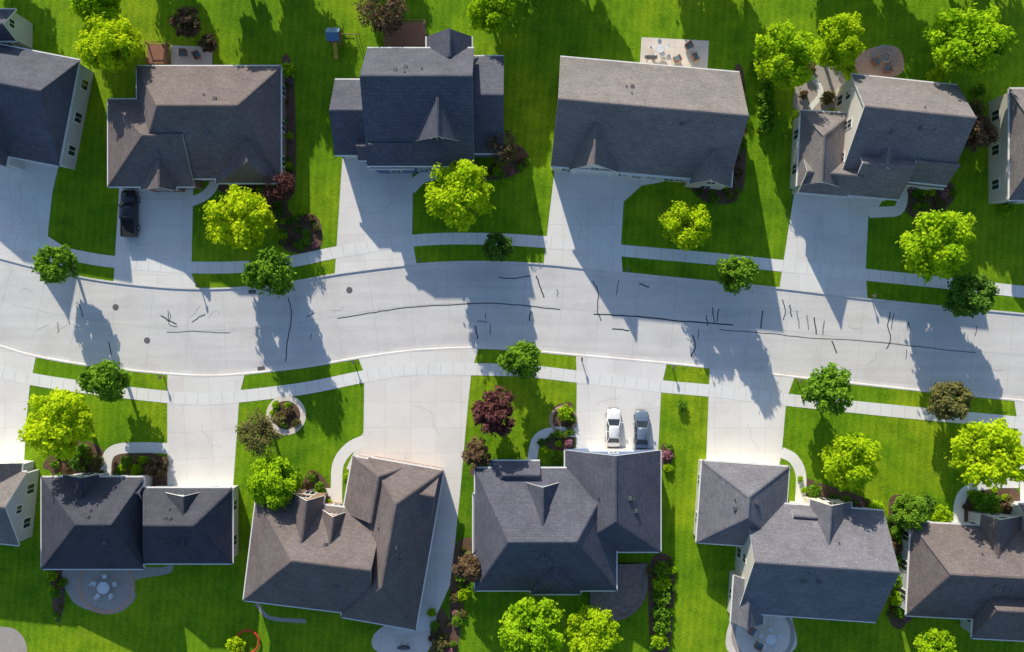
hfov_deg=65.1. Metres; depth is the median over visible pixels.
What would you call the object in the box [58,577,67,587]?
shrub
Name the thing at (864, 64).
paver patio
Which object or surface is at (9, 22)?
window frames
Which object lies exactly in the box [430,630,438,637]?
shrub
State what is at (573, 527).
roof
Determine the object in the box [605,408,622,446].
parked car
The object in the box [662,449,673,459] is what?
shrub
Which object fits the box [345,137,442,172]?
window frames
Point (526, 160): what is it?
shrub
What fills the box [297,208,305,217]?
shrub
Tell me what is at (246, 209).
maple tree
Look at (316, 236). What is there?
mulch bed
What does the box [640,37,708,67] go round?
patio
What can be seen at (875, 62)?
garden armchair
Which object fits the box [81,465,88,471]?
shrub
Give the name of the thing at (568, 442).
shrub
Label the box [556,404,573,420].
shrub
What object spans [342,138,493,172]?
walls
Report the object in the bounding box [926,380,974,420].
street tree
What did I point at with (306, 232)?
shrub
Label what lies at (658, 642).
shrub
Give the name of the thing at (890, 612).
shrub
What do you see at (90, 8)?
maple tree
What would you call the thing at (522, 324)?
road joints
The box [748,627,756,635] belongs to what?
garden armchair
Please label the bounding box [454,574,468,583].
shrub
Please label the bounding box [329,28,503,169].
roof
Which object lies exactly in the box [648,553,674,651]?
mulch bed
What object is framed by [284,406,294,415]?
shrub
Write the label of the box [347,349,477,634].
driveway
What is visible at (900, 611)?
shrub
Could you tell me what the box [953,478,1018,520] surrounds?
footpath
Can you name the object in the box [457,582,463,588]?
shrub
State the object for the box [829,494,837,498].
shrub
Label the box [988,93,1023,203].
walls
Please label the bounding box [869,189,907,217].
footpath
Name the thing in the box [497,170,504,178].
shrub
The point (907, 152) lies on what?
roof
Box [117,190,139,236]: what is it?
pickup truck
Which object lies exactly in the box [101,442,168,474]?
footpath
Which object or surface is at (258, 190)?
shrub
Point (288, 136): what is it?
shrub
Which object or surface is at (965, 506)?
shrub
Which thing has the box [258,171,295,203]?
purple-leaved shrub
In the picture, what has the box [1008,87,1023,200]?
roof
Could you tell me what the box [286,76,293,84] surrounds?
shrub
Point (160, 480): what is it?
mulch bed
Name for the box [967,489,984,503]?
shrub
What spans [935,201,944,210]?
shrub
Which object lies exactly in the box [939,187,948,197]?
shrub
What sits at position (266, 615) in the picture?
footpath
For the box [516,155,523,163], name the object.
shrub
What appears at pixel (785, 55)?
maple tree
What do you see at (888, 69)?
garden armchair
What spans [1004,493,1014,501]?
shrub
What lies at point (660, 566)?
shrub
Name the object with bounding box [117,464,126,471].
shrub
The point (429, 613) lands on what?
shrub
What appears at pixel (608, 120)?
roof
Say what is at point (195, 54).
garden armchair
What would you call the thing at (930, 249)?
maple tree
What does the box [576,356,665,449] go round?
driveway
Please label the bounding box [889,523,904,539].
shrub
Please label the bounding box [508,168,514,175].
shrub
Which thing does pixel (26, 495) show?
window frames
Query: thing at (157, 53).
wooden deck
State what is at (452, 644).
shrub
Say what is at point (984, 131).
budding tree
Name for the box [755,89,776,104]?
shrub
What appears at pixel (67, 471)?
shrub
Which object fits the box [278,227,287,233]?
shrub
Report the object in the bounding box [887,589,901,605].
shrub
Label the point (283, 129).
window glass
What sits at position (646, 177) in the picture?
window glass
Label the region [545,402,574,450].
mulch bed
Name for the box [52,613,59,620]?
shrub
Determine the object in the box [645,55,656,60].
barbecue grill
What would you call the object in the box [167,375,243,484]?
driveway
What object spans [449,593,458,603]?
shrub
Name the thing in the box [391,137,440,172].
window glass
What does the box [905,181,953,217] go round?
mulch bed
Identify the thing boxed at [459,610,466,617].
shrub
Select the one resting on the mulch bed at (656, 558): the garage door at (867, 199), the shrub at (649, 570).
the shrub at (649, 570)
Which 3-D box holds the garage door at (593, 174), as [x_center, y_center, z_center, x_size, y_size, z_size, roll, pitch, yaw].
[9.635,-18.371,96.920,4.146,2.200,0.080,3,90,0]
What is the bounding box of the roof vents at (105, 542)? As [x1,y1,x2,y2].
[85,504,171,544]
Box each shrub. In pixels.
[46,570,57,581]
[49,460,59,469]
[49,586,61,598]
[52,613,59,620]
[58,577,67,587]
[61,466,70,474]
[67,456,82,471]
[76,443,90,457]
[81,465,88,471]
[83,458,91,464]
[90,453,103,467]
[113,468,122,474]
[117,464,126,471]
[120,455,132,467]
[130,468,140,474]
[132,464,141,473]
[133,454,139,462]
[137,455,144,463]
[144,455,150,463]
[144,455,168,477]
[225,635,245,651]
[255,186,264,193]
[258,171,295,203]
[268,203,275,210]
[271,401,278,407]
[273,410,284,421]
[274,206,283,215]
[277,239,287,245]
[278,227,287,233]
[278,231,287,240]
[279,61,294,77]
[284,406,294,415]
[285,216,294,225]
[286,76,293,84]
[286,132,293,139]
[288,237,296,244]
[291,221,301,228]
[292,212,301,220]
[292,418,300,427]
[294,213,302,221]
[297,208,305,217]
[297,241,305,250]
[299,236,310,246]
[302,228,310,236]
[305,213,315,222]
[307,473,316,482]
[311,241,318,248]
[313,224,320,231]
[313,481,324,489]
[343,473,348,481]
[426,608,437,616]
[429,620,439,629]
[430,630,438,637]
[430,636,447,651]
[439,632,447,639]
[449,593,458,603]
[450,640,456,646]
[452,616,462,626]
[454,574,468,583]
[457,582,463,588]
[457,588,471,600]
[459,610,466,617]
[492,166,500,174]
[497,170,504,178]
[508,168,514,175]
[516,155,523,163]
[516,164,524,171]
[523,158,530,165]
[536,438,545,445]
[538,445,549,453]
[551,453,562,462]
[553,430,562,438]
[555,440,562,446]
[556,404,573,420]
[565,427,575,435]
[565,438,572,447]
[569,416,576,424]
[645,566,654,576]
[648,642,655,650]
[650,605,670,620]
[650,632,668,649]
[651,575,671,591]
[652,619,671,635]
[653,560,670,575]
[653,588,670,606]
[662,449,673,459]
[663,463,673,471]
[664,442,673,450]
[667,584,675,591]
[668,559,673,564]
[668,565,677,573]
[677,399,688,411]
[708,189,713,195]
[709,195,719,203]
[724,187,733,195]
[728,194,736,201]
[733,169,743,177]
[749,58,761,71]
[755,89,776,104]
[755,118,776,137]
[757,101,775,119]
[758,79,776,91]
[798,90,807,99]
[806,61,817,72]
[807,482,821,497]
[819,90,835,104]
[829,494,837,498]
[841,495,851,502]
[843,62,856,71]
[857,501,864,507]
[867,499,886,509]
[886,515,895,523]
[886,608,895,617]
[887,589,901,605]
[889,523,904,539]
[892,540,902,553]
[892,606,904,617]
[894,574,901,587]
[896,554,902,567]
[902,615,912,622]
[911,189,920,198]
[912,205,917,211]
[917,195,925,201]
[921,200,930,210]
[923,494,936,513]
[924,66,947,82]
[927,189,935,196]
[929,504,952,521]
[933,196,942,204]
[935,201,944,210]
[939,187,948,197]
[949,187,957,196]
[962,503,968,510]
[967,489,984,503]
[967,490,974,495]
[968,98,986,114]
[970,82,987,96]
[975,491,1001,513]
[997,203,1015,217]
[999,501,1012,514]
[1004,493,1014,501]
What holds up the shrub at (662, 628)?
on the mulch bed at (656, 558)
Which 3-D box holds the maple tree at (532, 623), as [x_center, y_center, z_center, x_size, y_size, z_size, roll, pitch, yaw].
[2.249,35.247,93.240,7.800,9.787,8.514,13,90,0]
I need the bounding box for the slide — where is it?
[332,42,337,58]
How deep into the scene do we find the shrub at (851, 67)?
97.46 m
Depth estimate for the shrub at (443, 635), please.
97.59 m
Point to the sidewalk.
(484, 369)
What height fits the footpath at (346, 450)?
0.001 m
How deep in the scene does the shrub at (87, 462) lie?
97.52 m
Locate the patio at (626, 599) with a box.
[590,563,647,620]
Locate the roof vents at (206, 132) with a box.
[154,93,216,153]
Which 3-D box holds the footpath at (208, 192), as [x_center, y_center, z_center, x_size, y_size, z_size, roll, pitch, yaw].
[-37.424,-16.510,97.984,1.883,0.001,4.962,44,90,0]
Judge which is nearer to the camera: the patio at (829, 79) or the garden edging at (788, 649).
the garden edging at (788, 649)
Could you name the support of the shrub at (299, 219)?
on the mulch bed at (316, 236)
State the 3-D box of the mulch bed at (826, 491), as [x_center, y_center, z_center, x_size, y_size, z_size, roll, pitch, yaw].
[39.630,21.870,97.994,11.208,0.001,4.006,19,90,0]
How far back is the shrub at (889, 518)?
97.52 m
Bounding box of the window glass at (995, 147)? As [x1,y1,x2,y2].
[992,109,1014,202]
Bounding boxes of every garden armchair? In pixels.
[178,48,187,56]
[191,50,201,59]
[673,54,681,62]
[684,40,693,49]
[691,52,699,61]
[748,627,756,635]
[754,641,763,651]
[871,57,880,66]
[883,65,892,72]
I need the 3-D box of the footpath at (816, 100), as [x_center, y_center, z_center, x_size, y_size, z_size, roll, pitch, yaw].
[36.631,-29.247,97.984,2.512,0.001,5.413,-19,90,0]
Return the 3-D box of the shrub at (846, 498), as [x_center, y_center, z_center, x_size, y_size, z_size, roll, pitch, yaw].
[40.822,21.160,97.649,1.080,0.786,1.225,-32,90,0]
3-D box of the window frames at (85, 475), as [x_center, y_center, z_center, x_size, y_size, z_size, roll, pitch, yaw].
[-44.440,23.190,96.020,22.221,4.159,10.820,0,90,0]
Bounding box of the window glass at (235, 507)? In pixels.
[77,473,236,544]
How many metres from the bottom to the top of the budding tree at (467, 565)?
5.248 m
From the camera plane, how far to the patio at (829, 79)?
97.99 m
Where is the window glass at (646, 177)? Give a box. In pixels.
[555,85,714,187]
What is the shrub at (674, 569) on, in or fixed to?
on the mulch bed at (656, 558)
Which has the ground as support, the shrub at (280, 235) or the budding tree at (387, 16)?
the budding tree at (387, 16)
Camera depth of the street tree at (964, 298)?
92.32 m
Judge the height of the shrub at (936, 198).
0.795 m
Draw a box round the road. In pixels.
[0,263,1023,395]
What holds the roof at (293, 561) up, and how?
attached to the walls at (299, 492)
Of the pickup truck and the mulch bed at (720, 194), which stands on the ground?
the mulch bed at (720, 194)
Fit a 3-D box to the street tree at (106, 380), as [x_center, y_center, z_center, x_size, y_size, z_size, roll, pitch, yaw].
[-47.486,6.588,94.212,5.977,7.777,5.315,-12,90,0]
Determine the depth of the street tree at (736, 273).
92.25 m
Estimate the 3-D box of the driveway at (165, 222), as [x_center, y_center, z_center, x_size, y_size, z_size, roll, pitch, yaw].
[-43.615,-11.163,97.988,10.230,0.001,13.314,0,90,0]
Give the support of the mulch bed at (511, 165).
on the ground
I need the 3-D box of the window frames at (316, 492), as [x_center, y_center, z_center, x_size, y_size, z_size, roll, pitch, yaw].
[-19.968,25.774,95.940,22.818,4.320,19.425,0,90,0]
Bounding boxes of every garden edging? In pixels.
[77,570,134,613]
[266,395,305,434]
[549,405,576,432]
[731,617,794,651]
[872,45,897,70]
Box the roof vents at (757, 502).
[727,460,839,583]
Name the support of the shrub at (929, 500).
on the ground
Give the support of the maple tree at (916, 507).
on the ground
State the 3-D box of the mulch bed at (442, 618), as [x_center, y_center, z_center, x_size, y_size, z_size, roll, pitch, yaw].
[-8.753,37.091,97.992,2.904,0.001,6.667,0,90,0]
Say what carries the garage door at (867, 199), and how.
attached to the walls at (852, 106)
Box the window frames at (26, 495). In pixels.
[0,459,34,529]
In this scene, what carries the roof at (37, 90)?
attached to the walls at (22, 33)
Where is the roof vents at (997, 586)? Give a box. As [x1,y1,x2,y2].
[981,552,1012,591]
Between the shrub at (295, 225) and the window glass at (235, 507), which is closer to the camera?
the window glass at (235, 507)
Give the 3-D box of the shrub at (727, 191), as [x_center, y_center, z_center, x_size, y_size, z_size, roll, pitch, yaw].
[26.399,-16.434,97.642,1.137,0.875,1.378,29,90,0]
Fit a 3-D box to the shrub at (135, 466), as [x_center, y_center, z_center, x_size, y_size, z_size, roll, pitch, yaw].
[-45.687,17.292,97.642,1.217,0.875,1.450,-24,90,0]
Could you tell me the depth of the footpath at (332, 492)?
97.98 m
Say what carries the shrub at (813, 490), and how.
on the mulch bed at (826, 491)
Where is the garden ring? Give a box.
[236,629,259,651]
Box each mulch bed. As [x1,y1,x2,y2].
[43,446,76,470]
[49,570,64,621]
[50,441,103,475]
[111,453,166,486]
[217,184,321,252]
[272,401,299,428]
[281,54,295,198]
[301,470,330,499]
[430,607,451,651]
[450,538,471,651]
[479,144,528,180]
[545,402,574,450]
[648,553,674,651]
[660,443,672,470]
[690,179,738,203]
[734,63,745,192]
[806,478,872,501]
[888,495,910,628]
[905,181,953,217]
[964,488,1019,521]
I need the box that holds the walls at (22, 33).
[0,13,93,169]
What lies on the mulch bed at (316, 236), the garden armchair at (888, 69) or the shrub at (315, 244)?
the shrub at (315, 244)
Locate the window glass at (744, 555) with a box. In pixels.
[695,475,861,598]
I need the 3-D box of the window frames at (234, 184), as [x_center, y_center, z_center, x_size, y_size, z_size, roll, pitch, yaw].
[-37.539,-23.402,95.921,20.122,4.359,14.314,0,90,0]
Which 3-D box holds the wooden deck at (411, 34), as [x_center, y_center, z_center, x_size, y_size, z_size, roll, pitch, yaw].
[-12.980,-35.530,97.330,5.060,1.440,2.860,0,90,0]
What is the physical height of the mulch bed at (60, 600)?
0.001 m
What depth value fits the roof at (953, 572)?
92.97 m
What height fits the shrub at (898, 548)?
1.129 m
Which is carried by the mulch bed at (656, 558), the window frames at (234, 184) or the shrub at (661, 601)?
the shrub at (661, 601)
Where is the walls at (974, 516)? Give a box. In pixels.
[898,501,1023,632]
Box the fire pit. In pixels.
[879,51,891,62]
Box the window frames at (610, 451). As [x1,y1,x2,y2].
[556,448,633,466]
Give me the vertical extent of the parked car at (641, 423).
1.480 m
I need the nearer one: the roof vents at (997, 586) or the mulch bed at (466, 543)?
the roof vents at (997, 586)
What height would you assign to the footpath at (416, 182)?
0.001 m
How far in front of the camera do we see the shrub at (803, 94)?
97.42 m
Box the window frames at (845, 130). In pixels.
[792,87,918,201]
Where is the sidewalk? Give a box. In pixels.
[0,232,1023,428]
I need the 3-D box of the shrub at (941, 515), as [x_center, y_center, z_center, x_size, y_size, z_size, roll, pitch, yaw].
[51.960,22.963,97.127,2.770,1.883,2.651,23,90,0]
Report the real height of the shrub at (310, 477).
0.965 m
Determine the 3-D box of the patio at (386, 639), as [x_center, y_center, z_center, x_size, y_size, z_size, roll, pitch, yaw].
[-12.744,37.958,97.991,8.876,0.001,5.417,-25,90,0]
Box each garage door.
[0,457,19,461]
[574,171,609,176]
[590,448,631,450]
[797,194,882,201]
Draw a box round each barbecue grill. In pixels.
[397,643,409,649]
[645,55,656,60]
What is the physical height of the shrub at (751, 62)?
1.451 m
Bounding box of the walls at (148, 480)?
[56,472,237,556]
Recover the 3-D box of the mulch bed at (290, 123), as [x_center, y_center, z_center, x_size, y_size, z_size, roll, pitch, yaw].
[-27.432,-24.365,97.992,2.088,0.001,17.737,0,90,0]
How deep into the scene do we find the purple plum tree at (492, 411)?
92.35 m
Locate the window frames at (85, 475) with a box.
[76,473,236,545]
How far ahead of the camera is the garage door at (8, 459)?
96.94 m
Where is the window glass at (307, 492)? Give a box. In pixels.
[301,459,429,513]
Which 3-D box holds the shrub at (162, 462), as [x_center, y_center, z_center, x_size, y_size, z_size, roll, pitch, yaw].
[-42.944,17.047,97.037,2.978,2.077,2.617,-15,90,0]
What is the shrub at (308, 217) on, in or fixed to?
on the mulch bed at (316, 236)
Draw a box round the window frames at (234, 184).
[156,84,284,191]
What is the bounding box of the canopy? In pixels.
[325,28,339,40]
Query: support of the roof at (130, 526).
attached to the walls at (148, 480)
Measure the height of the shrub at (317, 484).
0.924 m
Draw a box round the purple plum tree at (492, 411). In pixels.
[471,385,515,438]
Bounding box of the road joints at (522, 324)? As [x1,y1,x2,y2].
[0,272,1022,390]
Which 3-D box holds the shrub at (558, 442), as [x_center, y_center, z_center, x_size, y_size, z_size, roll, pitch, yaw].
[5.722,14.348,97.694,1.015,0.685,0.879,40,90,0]
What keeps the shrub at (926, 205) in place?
on the mulch bed at (912, 201)
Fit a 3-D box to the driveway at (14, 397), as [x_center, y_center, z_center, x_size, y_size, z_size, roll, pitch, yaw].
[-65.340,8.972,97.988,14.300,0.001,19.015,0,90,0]
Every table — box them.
[97,582,108,593]
[656,44,663,52]
[766,634,776,644]
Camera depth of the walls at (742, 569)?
96.24 m
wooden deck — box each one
[144,41,170,64]
[383,19,425,46]
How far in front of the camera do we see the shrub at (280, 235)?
97.43 m
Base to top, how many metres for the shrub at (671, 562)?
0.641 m
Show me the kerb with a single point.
(501, 346)
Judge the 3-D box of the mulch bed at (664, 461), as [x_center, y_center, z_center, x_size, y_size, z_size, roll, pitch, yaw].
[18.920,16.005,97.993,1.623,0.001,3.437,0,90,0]
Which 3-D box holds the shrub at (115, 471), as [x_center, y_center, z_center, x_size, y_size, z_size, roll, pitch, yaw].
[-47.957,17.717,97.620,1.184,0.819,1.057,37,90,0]
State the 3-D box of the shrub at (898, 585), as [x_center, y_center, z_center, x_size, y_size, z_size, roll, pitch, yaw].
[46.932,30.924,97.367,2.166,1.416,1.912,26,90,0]
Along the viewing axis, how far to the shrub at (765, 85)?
97.11 m
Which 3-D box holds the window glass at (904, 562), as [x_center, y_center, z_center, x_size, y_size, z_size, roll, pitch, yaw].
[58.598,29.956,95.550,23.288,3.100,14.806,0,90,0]
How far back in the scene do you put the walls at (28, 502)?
95.89 m
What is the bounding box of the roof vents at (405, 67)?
[393,65,421,71]
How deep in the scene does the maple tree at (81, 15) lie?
94.15 m
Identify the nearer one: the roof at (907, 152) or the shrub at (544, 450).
the roof at (907, 152)
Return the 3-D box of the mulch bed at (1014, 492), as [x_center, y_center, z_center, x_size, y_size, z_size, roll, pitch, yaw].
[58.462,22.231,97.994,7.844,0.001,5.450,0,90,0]
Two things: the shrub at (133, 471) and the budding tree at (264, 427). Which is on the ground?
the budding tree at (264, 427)
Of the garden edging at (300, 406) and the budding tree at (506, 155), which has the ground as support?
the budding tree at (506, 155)
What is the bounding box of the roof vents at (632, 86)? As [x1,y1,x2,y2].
[577,84,683,176]
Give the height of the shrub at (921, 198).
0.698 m
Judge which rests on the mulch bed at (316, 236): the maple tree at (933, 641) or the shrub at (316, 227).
the shrub at (316, 227)
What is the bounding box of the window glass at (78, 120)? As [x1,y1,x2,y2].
[1,19,87,166]
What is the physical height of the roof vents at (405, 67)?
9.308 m
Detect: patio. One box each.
[0,627,26,651]
[61,565,172,613]
[171,45,211,64]
[371,618,435,651]
[590,563,647,620]
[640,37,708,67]
[726,616,796,651]
[793,65,845,110]
[855,45,903,76]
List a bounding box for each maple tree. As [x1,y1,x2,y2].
[16,386,95,460]
[69,0,102,24]
[69,0,121,20]
[73,11,144,73]
[199,182,276,249]
[242,453,298,511]
[424,159,495,232]
[464,0,516,34]
[498,596,565,651]
[563,604,623,651]
[657,200,711,250]
[752,19,821,91]
[812,11,865,74]
[818,432,882,491]
[890,491,929,531]
[894,209,976,284]
[913,627,956,651]
[922,2,1018,76]
[944,418,1023,490]
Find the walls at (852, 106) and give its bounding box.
[790,78,929,200]
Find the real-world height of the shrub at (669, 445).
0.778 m
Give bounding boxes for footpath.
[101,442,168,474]
[189,181,218,205]
[255,603,305,622]
[310,488,337,496]
[331,435,366,502]
[406,172,436,192]
[527,427,576,459]
[641,179,662,184]
[779,447,806,501]
[797,71,823,109]
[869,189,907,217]
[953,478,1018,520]
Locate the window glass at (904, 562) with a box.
[900,512,1014,622]
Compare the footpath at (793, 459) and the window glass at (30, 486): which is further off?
the footpath at (793, 459)
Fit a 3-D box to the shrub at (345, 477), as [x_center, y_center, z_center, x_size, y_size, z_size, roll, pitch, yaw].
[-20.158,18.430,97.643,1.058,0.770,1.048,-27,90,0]
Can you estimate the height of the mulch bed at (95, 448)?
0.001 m
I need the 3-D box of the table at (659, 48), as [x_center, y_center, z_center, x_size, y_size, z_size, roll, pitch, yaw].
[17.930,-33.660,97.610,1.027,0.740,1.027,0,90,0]
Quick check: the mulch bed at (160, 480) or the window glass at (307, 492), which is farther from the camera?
the mulch bed at (160, 480)
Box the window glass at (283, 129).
[159,85,284,191]
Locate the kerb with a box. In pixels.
[0,257,1023,401]
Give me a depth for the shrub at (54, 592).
97.31 m
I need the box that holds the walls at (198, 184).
[123,73,285,191]
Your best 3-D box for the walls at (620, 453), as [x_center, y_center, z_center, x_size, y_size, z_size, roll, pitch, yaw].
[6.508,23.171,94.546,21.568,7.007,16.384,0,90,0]
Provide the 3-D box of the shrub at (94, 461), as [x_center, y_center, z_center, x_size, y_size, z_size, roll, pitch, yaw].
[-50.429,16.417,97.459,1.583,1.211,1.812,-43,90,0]
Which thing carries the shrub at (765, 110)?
on the ground
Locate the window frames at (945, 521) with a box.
[899,512,1015,623]
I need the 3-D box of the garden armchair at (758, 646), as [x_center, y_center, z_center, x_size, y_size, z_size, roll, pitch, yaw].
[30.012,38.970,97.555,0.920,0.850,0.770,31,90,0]
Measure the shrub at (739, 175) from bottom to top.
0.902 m
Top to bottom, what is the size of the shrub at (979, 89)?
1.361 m
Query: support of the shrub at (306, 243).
on the mulch bed at (316, 236)
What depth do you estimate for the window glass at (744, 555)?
96.53 m
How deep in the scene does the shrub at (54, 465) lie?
97.44 m
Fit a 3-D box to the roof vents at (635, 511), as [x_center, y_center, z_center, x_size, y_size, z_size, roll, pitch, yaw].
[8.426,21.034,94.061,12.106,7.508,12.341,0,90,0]
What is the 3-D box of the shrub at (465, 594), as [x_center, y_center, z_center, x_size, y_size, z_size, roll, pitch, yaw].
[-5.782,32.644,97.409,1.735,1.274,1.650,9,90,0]
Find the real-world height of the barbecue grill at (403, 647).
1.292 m
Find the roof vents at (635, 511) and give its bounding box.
[533,496,637,563]
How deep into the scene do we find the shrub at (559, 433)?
97.47 m
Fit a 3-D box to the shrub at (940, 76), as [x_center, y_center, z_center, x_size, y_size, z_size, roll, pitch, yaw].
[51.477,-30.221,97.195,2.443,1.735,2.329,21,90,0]
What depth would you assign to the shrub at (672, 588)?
97.45 m
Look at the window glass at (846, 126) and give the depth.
96.01 m
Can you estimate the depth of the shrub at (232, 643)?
96.86 m
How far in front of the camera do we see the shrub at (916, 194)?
97.50 m
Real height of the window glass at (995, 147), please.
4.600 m
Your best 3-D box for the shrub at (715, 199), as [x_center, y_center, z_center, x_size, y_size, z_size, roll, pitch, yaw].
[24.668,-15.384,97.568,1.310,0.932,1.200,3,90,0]
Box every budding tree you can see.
[167,5,201,38]
[197,32,217,52]
[233,408,285,457]
[352,0,408,36]
[451,552,480,583]
[461,436,491,468]
[481,127,521,165]
[964,113,998,152]
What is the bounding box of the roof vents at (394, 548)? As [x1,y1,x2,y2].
[324,527,401,588]
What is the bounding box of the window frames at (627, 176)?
[555,84,715,188]
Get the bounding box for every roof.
[0,8,80,166]
[0,463,27,545]
[41,474,233,569]
[107,65,281,189]
[242,455,444,630]
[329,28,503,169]
[472,450,661,594]
[551,56,748,187]
[695,459,899,628]
[795,73,976,200]
[905,503,1023,641]
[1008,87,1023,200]
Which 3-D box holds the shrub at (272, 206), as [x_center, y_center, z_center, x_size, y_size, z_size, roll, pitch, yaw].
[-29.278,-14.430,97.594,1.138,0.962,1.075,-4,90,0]
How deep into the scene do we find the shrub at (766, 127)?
97.03 m
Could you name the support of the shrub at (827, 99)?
on the patio at (829, 79)
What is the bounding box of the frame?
[328,30,358,45]
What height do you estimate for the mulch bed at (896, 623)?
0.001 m
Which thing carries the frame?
on the ground
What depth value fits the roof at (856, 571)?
92.69 m
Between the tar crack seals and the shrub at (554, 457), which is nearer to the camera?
the shrub at (554, 457)
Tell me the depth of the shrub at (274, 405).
97.55 m
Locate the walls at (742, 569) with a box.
[693,459,871,613]
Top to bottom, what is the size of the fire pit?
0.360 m
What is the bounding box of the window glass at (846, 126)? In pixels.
[792,89,918,188]
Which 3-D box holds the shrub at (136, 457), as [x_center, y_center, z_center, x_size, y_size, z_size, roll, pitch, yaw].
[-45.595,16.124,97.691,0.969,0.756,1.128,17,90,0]
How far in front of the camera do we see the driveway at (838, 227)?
97.99 m
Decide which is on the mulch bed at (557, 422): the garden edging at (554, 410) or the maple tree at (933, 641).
the garden edging at (554, 410)
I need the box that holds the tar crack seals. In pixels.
[57,275,976,361]
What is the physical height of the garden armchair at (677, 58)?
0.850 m
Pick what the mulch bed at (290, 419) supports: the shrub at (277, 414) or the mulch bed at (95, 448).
the shrub at (277, 414)
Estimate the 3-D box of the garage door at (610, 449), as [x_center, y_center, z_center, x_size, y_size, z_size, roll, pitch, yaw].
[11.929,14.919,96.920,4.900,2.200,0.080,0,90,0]
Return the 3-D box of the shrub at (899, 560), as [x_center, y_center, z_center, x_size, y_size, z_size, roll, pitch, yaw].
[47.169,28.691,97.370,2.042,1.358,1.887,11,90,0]
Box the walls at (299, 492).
[295,455,442,515]
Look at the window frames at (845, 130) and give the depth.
94.70 m
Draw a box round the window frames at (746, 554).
[695,473,855,599]
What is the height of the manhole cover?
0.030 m
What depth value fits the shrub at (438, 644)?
97.04 m
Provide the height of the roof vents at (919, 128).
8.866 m
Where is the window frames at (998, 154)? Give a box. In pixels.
[992,108,1019,203]
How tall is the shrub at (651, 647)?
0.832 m
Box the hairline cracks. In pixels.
[18,181,1001,458]
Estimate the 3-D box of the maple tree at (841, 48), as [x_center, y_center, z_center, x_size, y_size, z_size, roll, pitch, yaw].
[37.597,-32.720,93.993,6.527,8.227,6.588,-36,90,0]
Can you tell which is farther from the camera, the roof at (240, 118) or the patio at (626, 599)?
the patio at (626, 599)
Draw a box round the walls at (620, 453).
[486,449,654,486]
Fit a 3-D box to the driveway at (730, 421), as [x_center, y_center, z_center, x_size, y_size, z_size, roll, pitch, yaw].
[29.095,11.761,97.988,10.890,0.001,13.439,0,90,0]
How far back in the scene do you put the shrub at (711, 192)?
97.61 m
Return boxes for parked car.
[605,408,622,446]
[633,410,650,448]
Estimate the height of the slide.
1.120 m
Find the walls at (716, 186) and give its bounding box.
[552,102,725,189]
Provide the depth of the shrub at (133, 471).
97.37 m
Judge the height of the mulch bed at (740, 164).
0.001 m
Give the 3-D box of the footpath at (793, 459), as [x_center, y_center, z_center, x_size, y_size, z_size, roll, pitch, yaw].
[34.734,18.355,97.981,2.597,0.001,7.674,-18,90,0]
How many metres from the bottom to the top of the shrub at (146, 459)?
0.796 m
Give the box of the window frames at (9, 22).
[5,18,88,169]
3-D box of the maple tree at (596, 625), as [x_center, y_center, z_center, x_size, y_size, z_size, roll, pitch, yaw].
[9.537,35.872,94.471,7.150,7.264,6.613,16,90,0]
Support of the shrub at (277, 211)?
on the mulch bed at (316, 236)
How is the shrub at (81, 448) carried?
on the mulch bed at (95, 448)
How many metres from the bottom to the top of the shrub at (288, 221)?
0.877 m
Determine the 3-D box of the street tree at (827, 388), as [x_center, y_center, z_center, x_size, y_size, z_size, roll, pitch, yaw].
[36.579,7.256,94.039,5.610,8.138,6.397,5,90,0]
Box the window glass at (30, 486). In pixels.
[16,483,33,528]
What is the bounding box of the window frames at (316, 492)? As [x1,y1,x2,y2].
[300,459,430,514]
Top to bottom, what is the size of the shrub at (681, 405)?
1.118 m
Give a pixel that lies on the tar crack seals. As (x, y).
(707, 323)
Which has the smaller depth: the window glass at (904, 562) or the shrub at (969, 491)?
the window glass at (904, 562)
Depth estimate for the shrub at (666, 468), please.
97.49 m
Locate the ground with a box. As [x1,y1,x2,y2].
[0,0,1023,651]
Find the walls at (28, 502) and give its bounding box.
[0,460,38,541]
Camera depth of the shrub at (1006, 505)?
97.03 m
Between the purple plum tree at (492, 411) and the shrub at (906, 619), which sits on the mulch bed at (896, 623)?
the shrub at (906, 619)
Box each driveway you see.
[0,161,76,273]
[0,347,35,459]
[113,188,195,287]
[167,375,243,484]
[335,158,415,272]
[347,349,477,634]
[544,171,641,271]
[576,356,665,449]
[706,369,793,464]
[780,194,881,297]
[1014,401,1023,500]
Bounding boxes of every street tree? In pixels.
[31,244,80,283]
[75,359,132,402]
[241,246,296,297]
[481,231,513,261]
[496,339,544,381]
[713,255,759,295]
[799,362,853,416]
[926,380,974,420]
[942,271,1000,317]
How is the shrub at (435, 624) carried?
on the mulch bed at (442, 618)
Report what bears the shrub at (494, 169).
on the mulch bed at (511, 165)
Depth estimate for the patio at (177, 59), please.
97.99 m
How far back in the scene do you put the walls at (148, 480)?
97.30 m
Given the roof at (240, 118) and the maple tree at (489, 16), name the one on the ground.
the maple tree at (489, 16)
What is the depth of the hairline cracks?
97.98 m
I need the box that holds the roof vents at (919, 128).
[799,106,935,201]
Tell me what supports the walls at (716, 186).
on the ground
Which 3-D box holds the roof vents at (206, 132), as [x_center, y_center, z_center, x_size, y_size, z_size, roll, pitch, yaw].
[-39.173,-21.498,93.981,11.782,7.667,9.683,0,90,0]
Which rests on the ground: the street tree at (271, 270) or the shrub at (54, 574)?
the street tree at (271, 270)
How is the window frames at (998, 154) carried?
attached to the walls at (997, 166)

